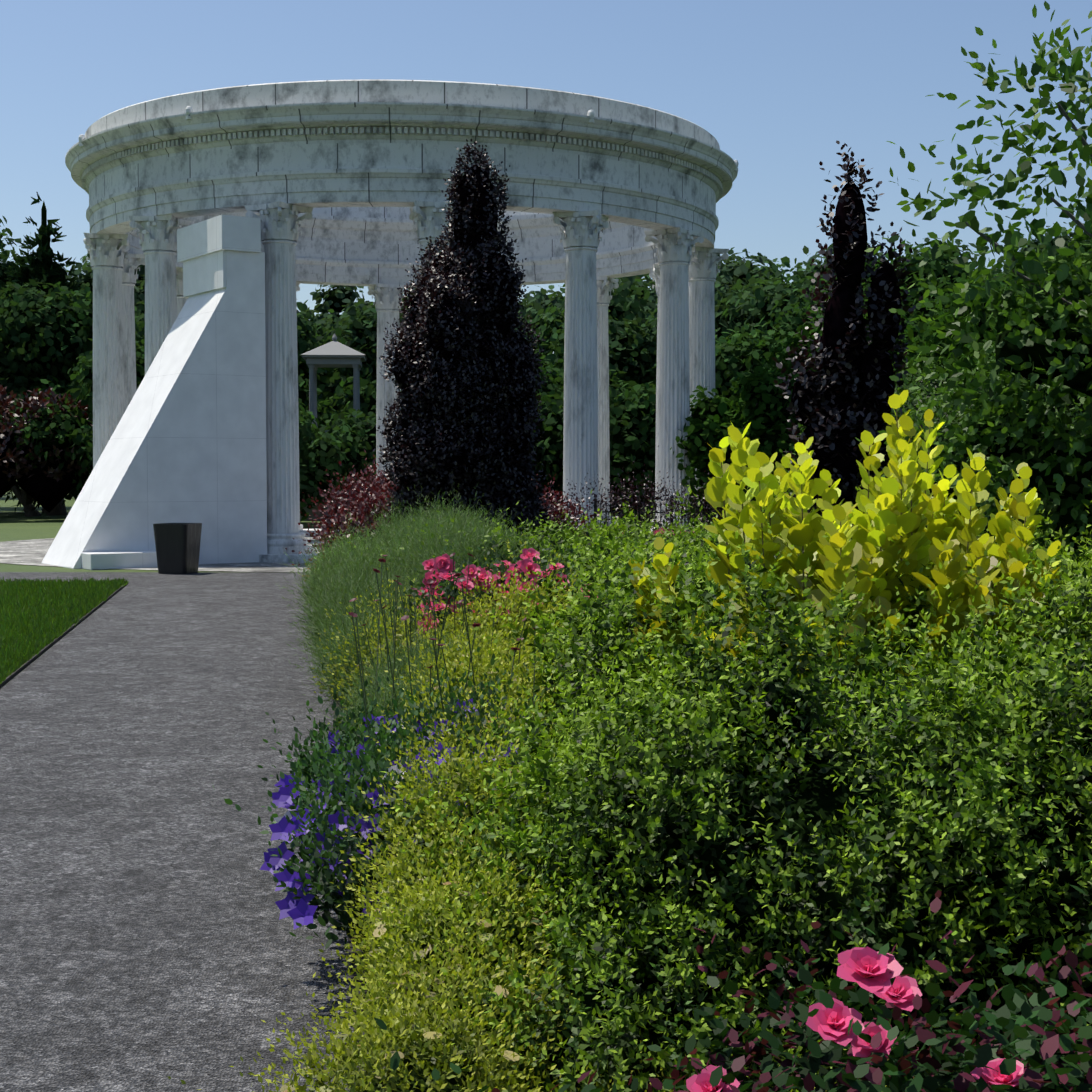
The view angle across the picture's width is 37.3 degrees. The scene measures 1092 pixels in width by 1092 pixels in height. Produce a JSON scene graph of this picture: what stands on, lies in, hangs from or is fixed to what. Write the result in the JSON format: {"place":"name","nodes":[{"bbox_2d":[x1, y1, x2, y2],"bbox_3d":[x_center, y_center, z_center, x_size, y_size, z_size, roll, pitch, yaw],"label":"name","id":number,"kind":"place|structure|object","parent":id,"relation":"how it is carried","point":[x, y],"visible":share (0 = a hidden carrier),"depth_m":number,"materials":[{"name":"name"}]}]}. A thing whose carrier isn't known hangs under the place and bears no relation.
{"place":"outdoors","nodes":[
{"label":"outdoors","id":0,"kind":"place"},
{"bbox_2d":[0,385,92,511],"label":"copper hedge","id":1,"kind":"object","parent":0,"point":[32,405],"depth_m":58.36,"materials":[{"name":"plant"}]},
{"bbox_2d":[0,572,354,1091],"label":"gravel path","id":2,"kind":"structure","parent":0,"point":[149,942],"depth_m":7.70,"materials":[{"name":"grey gravel"}]},
{"bbox_2d":[153,523,201,573],"bbox_3d":[-6.492,0.042,28.538,0.660,0.880,0.660,1,3,15],"label":"trash bin","id":3,"kind":"object","parent":2,"relation":"on","point":[177,545],"visible":0.92,"depth_m":28.27,"materials":[{"name":"black plastic"}]},
{"bbox_2d":[0,480,654,988],"bbox_3d":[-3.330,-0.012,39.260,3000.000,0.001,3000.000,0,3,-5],"label":"ground","id":4,"kind":"structure","parent":0,"point":[16,524],"depth_m":51.85,"materials":[{"name":"green plant"}]},
{"bbox_2d":[0,215,26,304],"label":"tree","id":5,"kind":"object","parent":4,"relation":"on","point":[4,265],"depth_m":78.07,"materials":[{"name":"green plant"}]},
{"bbox_2d":[2,192,84,512],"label":"conifer","id":6,"kind":"object","parent":4,"relation":"on","point":[30,258],"depth_m":69.52,"materials":[{"name":"green plant"}]},
{"bbox_2d":[0,370,92,516],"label":"shrub","id":7,"kind":"object","parent":4,"relation":"on","point":[73,491],"depth_m":63.74,"materials":[{"name":"green plant"}]},
{"bbox_2d":[0,581,127,687],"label":"lawn edging","id":8,"kind":"object","parent":4,"relation":"on","point":[21,668],"visible":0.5,"depth_m":16.68,"materials":[{"name":"grey metal"}]},
{"bbox_2d":[0,577,128,683],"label":"lawn grass","id":9,"kind":"structure","parent":4,"relation":"on","point":[32,622],"depth_m":20.24,"materials":[{"name":"green plant"}]},
{"bbox_2d":[0,274,144,514],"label":"tree","id":10,"kind":"object","parent":4,"relation":"on","point":[15,322],"depth_m":63.94,"materials":[{"name":"green plant"}]},
{"bbox_2d":[12,339,144,490],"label":"tree","id":11,"kind":"object","parent":4,"relation":"on","point":[67,425],"depth_m":58.00,"materials":[{"name":"green plant"}]},
{"bbox_2d":[65,253,144,345],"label":"tree","id":12,"kind":"object","parent":4,"relation":"on","point":[86,270],"depth_m":107.53,"materials":[{"name":"green plant"}]},
{"bbox_2d":[0,535,342,571],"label":"paved floor","id":13,"kind":"structure","parent":4,"relation":"on","point":[29,552],"depth_m":32.07,"materials":[{"name":"stone"}]},
{"bbox_2d":[81,550,157,569],"bbox_3d":[-7.763,0.260,30.090,1.600,0.300,0.547,-2,3,-34],"label":"white bench","id":14,"kind":"object","parent":13,"relation":"on","point":[114,560],"visible":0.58,"depth_m":29.75,"materials":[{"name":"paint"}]},
{"bbox_2d":[41,215,266,568],"bbox_3d":[-7.715,-3.024,31.626,3.850,6.720,2.360,-2,3,-34],"label":"white wedge installation","id":15,"kind":"object","parent":13,"relation":"on","point":[186,443],"visible":0.92,"depth_m":31.28,"materials":[{"name":"paint"}]},
{"bbox_2d":[259,529,338,562],"bbox_3d":[-3.330,-0.092,39.257,15.580,0.160,15.580,0,3,-5],"label":"temple stylobate","id":16,"kind":"object","parent":13,"relation":"on","point":[274,558],"visible":0.04,"depth_m":31.73,"materials":[{"name":"stone"}]},
{"bbox_2d":[83,233,129,468],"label":"temple column","id":17,"kind":"structure","parent":16,"relation":"on","point":[106,258],"depth_m":36.12,"materials":[{"name":"stone"}]},
{"bbox_2d":[122,253,144,410],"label":"temple column","id":18,"kind":"structure","parent":16,"relation":"on","point":[131,265],"depth_m":39.25,"materials":[{"name":"stone"}]},
{"bbox_2d":[128,214,190,374],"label":"temple column","id":19,"kind":"structure","parent":16,"relation":"on","point":[158,244],"depth_m":33.51,"materials":[{"name":"stone"}]},
{"bbox_2d":[176,268,187,316],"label":"temple column","id":20,"kind":"structure","parent":16,"relation":"on","point":[181,300],"depth_m":42.04,"materials":[{"name":"stone"}]},
{"bbox_2d":[245,201,317,554],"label":"temple column","id":21,"kind":"structure","parent":16,"relation":"on","point":[280,221],"depth_m":32.07,"materials":[{"name":"stone"}]},
{"bbox_2d":[296,282,302,529],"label":"temple column","id":22,"kind":"structure","parent":16,"relation":"on","point":[298,289],"depth_m":45.07,"materials":[{"name":"stone"}]},
{"bbox_2d":[368,283,408,482],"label":"temple column","id":23,"kind":"structure","parent":16,"relation":"on","point":[386,304],"depth_m":45.70,"materials":[{"name":"stone"}]},
{"bbox_2d":[409,200,453,279],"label":"temple column","id":24,"kind":"structure","parent":16,"relation":"on","point":[428,217],"depth_m":31.68,"materials":[{"name":"stone"}]},
{"bbox_2d":[65,79,737,286],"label":"entablature","id":25,"kind":"structure","parent":24,"relation":"on","point":[360,166],"depth_m":32.55,"materials":[{"name":"white stone"}]},
{"bbox_2d":[78,106,738,279],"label":"temple light fixtures","id":26,"kind":"object","parent":25,"relation":"attached to","point":[189,110],"visible":0.58,"depth_m":32.23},
{"bbox_2d":[552,210,608,531],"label":"temple column","id":27,"kind":"structure","parent":16,"relation":"on","point":[580,236],"depth_m":33.06,"materials":[{"name":"stone"}]},
{"bbox_2d":[596,276,618,526],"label":"temple column","id":28,"kind":"structure","parent":16,"relation":"on","point":[605,285],"depth_m":44.04,"materials":[{"name":"stone"}]},
{"bbox_2d":[649,264,659,531],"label":"temple column","id":29,"kind":"structure","parent":16,"relation":"on","point":[655,272],"depth_m":41.64,"materials":[{"name":"stone"}]},
{"bbox_2d":[644,227,704,528],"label":"temple column","id":30,"kind":"structure","parent":16,"relation":"on","point":[674,254],"depth_m":35.38,"materials":[{"name":"stone"}]},
{"bbox_2d":[688,246,728,527],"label":"temple column","id":31,"kind":"structure","parent":16,"relation":"on","point":[703,271],"depth_m":38.32,"materials":[{"name":"stone"}]},
{"bbox_2d":[135,299,330,387],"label":"tree","id":32,"kind":"object","parent":4,"relation":"on","point":[310,342],"depth_m":86.76,"materials":[{"name":"green plant"}]},
{"bbox_2d":[298,401,324,453],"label":"tree","id":33,"kind":"object","parent":4,"relation":"on","point":[306,413],"visible":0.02,"depth_m":55.77,"materials":[{"name":"green plant"}]},
{"bbox_2d":[298,374,332,427],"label":"tree","id":34,"kind":"object","parent":4,"relation":"on","point":[320,401],"depth_m":64.38,"materials":[{"name":"green plant"}]},
{"bbox_2d":[298,405,360,520],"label":"tree","id":35,"kind":"object","parent":4,"relation":"on","point":[307,463],"depth_m":51.19,"materials":[{"name":"green plant"}]},
{"bbox_2d":[303,284,373,424],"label":"tree","id":36,"kind":"object","parent":4,"relation":"on","point":[323,308],"depth_m":110.16,"materials":[{"name":"green plant"}]},
{"bbox_2d":[323,375,376,425],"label":"tree","id":37,"kind":"object","parent":4,"relation":"on","point":[368,390],"depth_m":64.02,"materials":[{"name":"green plant"}]},
{"bbox_2d":[315,408,401,504],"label":"tree","id":38,"kind":"object","parent":4,"relation":"on","point":[359,445],"depth_m":53.73,"materials":[{"name":"green plant"}]},
{"bbox_2d":[314,298,410,425],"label":"tree","id":39,"kind":"object","parent":4,"relation":"on","point":[353,321],"depth_m":87.77,"materials":[{"name":"green plant"}]},
{"bbox_2d":[367,137,557,543],"bbox_3d":[-0.997,-2.031,19.840,2.382,5.922,1.977,0,3,-5],"label":"purple beech","id":40,"kind":"object","parent":4,"relation":"on","point":[417,399],"depth_m":19.43,"materials":[{"name":"plant"}]},
{"bbox_2d":[514,284,564,364],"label":"tree","id":41,"kind":"object","parent":4,"relation":"on","point":[538,298],"depth_m":114.10,"materials":[{"name":"green plant"}]},
{"bbox_2d":[530,359,609,509],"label":"tree","id":42,"kind":"object","parent":4,"relation":"on","point":[550,407],"depth_m":58.78,"materials":[{"name":"green plant"}]},
{"bbox_2d":[525,277,657,393],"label":"tree","id":43,"kind":"object","parent":4,"relation":"on","point":[636,334],"depth_m":86.42,"materials":[{"name":"green plant"}]},
{"bbox_2d":[538,368,655,519],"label":"hedge","id":44,"kind":"object","parent":4,"relation":"on","point":[634,402],"depth_m":57.41,"materials":[{"name":"green plant"}]},
{"bbox_2d":[613,273,657,327],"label":"tree","id":45,"kind":"object","parent":4,"relation":"on","point":[649,282],"depth_m":114.08,"materials":[{"name":"green plant"}]},
{"bbox_2d":[643,247,789,325],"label":"tree","id":46,"kind":"object","parent":4,"relation":"on","point":[744,267],"depth_m":107.96,"materials":[{"name":"green plant"}]},
{"bbox_2d":[670,366,801,526],"bbox_3d":[4.529,-1.914,36.408,3.883,4.331,3.890,0,3,-5],"label":"tree","id":47,"kind":"object","parent":4,"relation":"on","point":[744,407],"depth_m":35.51,"materials":[{"name":"green plant"}]},
{"bbox_2d":[643,256,830,384],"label":"tree","id":48,"kind":"object","parent":4,"relation":"on","point":[747,305],"depth_m":81.94,"materials":[{"name":"green plant"}]},
{"bbox_2d":[715,323,794,421],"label":"tree","id":49,"kind":"object","parent":4,"relation":"on","point":[733,368],"depth_m":58.94,"materials":[{"name":"green plant"}]},
{"bbox_2d":[715,294,828,424],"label":"tree","id":50,"kind":"object","parent":4,"relation":"on","point":[793,321],"depth_m":60.37,"materials":[{"name":"green plant"}]},
{"bbox_2d":[786,243,882,292],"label":"tree","id":51,"kind":"object","parent":4,"relation":"on","point":[805,249],"depth_m":107.17,"materials":[{"name":"green plant"}]},
{"bbox_2d":[762,314,930,472],"bbox_3d":[7.180,-2.721,38.818,4.710,5.892,4.586,0,3,-5],"label":"tree","id":52,"kind":"object","parent":4,"relation":"on","point":[795,342],"depth_m":38.24,"materials":[{"name":"green plant"}]},
{"bbox_2d":[803,237,1009,370],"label":"tree","id":53,"kind":"object","parent":4,"relation":"on","point":[952,269],"depth_m":52.92,"materials":[{"name":"green plant"}]},
{"bbox_2d":[897,236,1004,282],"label":"tree","id":54,"kind":"object","parent":4,"relation":"on","point":[958,250],"depth_m":102.57,"materials":[{"name":"green plant"}]},
{"bbox_2d":[918,329,1007,409],"bbox_3d":[8.090,-1.718,29.636,4.407,4.656,3.548,0,3,-5],"label":"tree","id":55,"kind":"object","parent":4,"relation":"on","point":[971,356],"depth_m":29.82,"materials":[{"name":"green plant"}]},
{"bbox_2d":[855,1,1091,583],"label":"dogwood tree","id":56,"kind":"object","parent":4,"relation":"on","point":[1030,408],"depth_m":9.89,"materials":[{"name":"green plant"}]},
{"bbox_2d":[893,273,1077,394],"bbox_3d":[10.879,-2.806,35.474,6.788,6.220,5.788,0,3,-5],"label":"tree","id":57,"kind":"object","parent":4,"relation":"on","point":[929,334],"depth_m":34.58,"materials":[{"name":"green plant"}]},
{"bbox_2d":[991,222,1091,285],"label":"tree","id":58,"kind":"object","parent":4,"relation":"on","point":[1066,238],"depth_m":104.01,"materials":[{"name":"green plant"}]},
{"bbox_2d":[1005,253,1091,293],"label":"tree","id":59,"kind":"object","parent":4,"relation":"on","point":[1006,276],"depth_m":73.57,"materials":[{"name":"green plant"}]},
{"bbox_2d":[1025,243,1090,309],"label":"tree","id":60,"kind":"object","parent":4,"relation":"on","point":[1088,266],"depth_m":42.90,"materials":[{"name":"green plant"}]},
{"bbox_2d":[300,333,367,520],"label":"garden pavilion","id":61,"kind":"structure","parent":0,"point":[334,354],"depth_m":59.02,"materials":[{"name":"grey stone"}]},
{"bbox_2d":[0,0,1091,353],"label":"sky","id":62,"kind":"structure","parent":0,"point":[776,83],"materials":[{"name":"blue"}]},
{"bbox_2d":[594,495,722,534],"bbox_3d":[2.610,-0.320,31.160,3.159,1.360,1.268,-1,3,-21],"label":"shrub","id":63,"kind":"object","parent":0,"point":[638,512],"visible":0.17,"depth_m":30.97,"materials":[{"name":"green"}]},
{"bbox_2d":[332,694,1077,1087],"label":"planting bed soil","id":64,"kind":"structure","parent":0,"point":[394,974],"depth_m":5.71,"materials":[{"name":"brown soil"}]},
{"bbox_2d":[345,504,382,541],"bbox_3d":[-0.690,0.370,14.658,3.185,1.286,25.315,0,3,-5],"label":"red shrub","id":65,"kind":"object","parent":64,"relation":"on","point":[354,530],"visible":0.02,"depth_m":23.56,"materials":[{"name":"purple plant"}]},
{"bbox_2d":[213,646,561,949],"bbox_3d":[-0.483,0.866,6.282,1.492,0.798,2.630,0,3,-5],"label":"balloon flower","id":66,"kind":"object","parent":64,"relation":"on","point":[309,767],"depth_m":5.82,"materials":[{"name":"green plant"}]},
{"bbox_2d":[278,473,577,746],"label":"amsonia leaves","id":67,"kind":"object","parent":64,"relation":"on","point":[341,574],"visible":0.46,"depth_m":12.96,"materials":[{"name":"green plant"}]},
{"bbox_2d":[326,627,541,1091],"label":"shrub","id":68,"kind":"object","parent":64,"relation":"on","point":[446,1088],"depth_m":4.24,"materials":[{"name":"green plant"}]},
{"bbox_2d":[280,596,571,1091],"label":"flowers","id":69,"kind":"object","parent":68,"relation":"on","point":[498,989],"visible":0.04,"depth_m":4.13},
{"bbox_2d":[285,450,599,565],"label":"red shrub leaves","id":70,"kind":"object","parent":64,"relation":"on","point":[356,499],"visible":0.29,"depth_m":22.85,"materials":[{"name":"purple plant"}]},
{"bbox_2d":[352,556,565,758],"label":"flower stems","id":71,"kind":"object","parent":64,"relation":"on","point":[394,643],"visible":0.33,"depth_m":7.64,"materials":[{"name":"green plant"}]},
{"bbox_2d":[348,553,561,667],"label":"flowers","id":72,"kind":"object","parent":71,"relation":"attached to","point":[429,582],"visible":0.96,"depth_m":7.47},
{"bbox_2d":[366,534,590,643],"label":"flowers","id":73,"kind":"object","parent":64,"relation":"on","point":[544,566],"depth_m":10.99,"materials":[{"name":"plant"}]},
{"bbox_2d":[167,527,1000,1091],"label":"gold spirea leaves","id":74,"kind":"object","parent":64,"relation":"on","point":[377,1043],"visible":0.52,"depth_m":4.29,"materials":[{"name":"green plant"}]},
{"bbox_2d":[541,446,722,531],"bbox_3d":[1.429,-0.615,27.876,4.697,2.265,3.368,-2,3,-30],"label":"twiggy shrub","id":75,"kind":"object","parent":64,"relation":"on","point":[646,504],"depth_m":28.11,"materials":[{"name":"plant"}]},
{"bbox_2d":[329,449,1091,1091],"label":"green shrub","id":76,"kind":"object","parent":64,"relation":"on","point":[653,731],"depth_m":4.02,"materials":[{"name":"green plant"}]},
{"bbox_2d":[484,629,1091,1091],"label":"green shrub","id":77,"kind":"object","parent":64,"relation":"on","point":[910,943],"visible":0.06,"depth_m":3.92,"materials":[{"name":"green plant"}]},
{"bbox_2d":[374,527,1091,1091],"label":"rose","id":78,"kind":"object","parent":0,"point":[1048,1054],"depth_m":2.67,"materials":[{"name":"green plant"}]},
{"bbox_2d":[764,140,926,538],"bbox_3d":[2.763,-1.281,14.989,1.468,4.870,1.434,0,3,-5],"label":"purple beech","id":79,"kind":"object","parent":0,"point":[838,309],"depth_m":14.66,"materials":[{"name":"plant"}]},
{"bbox_2d":[628,390,1078,754],"bbox_3d":[1.114,0.486,5.837,1.626,2.093,1.394,0,3,-5],"label":"shrub","id":80,"kind":"object","parent":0,"point":[829,568],"depth_m":5.63,"materials":[{"name":"plant"}]},
{"bbox_2d":[773,345,1091,536],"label":"shrub","id":81,"kind":"object","parent":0,"point":[914,403],"depth_m":19.02,"materials":[{"name":"green plant"}]},
{"bbox_2d":[885,380,1086,498],"bbox_3d":[10.955,-1.822,23.785,15.924,3.363,11.649,0,3,-5],"label":"hedge","id":82,"kind":"object","parent":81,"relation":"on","point":[966,455],"visible":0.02,"depth_m":17.68,"materials":[{"name":"green plant"}]}
]}

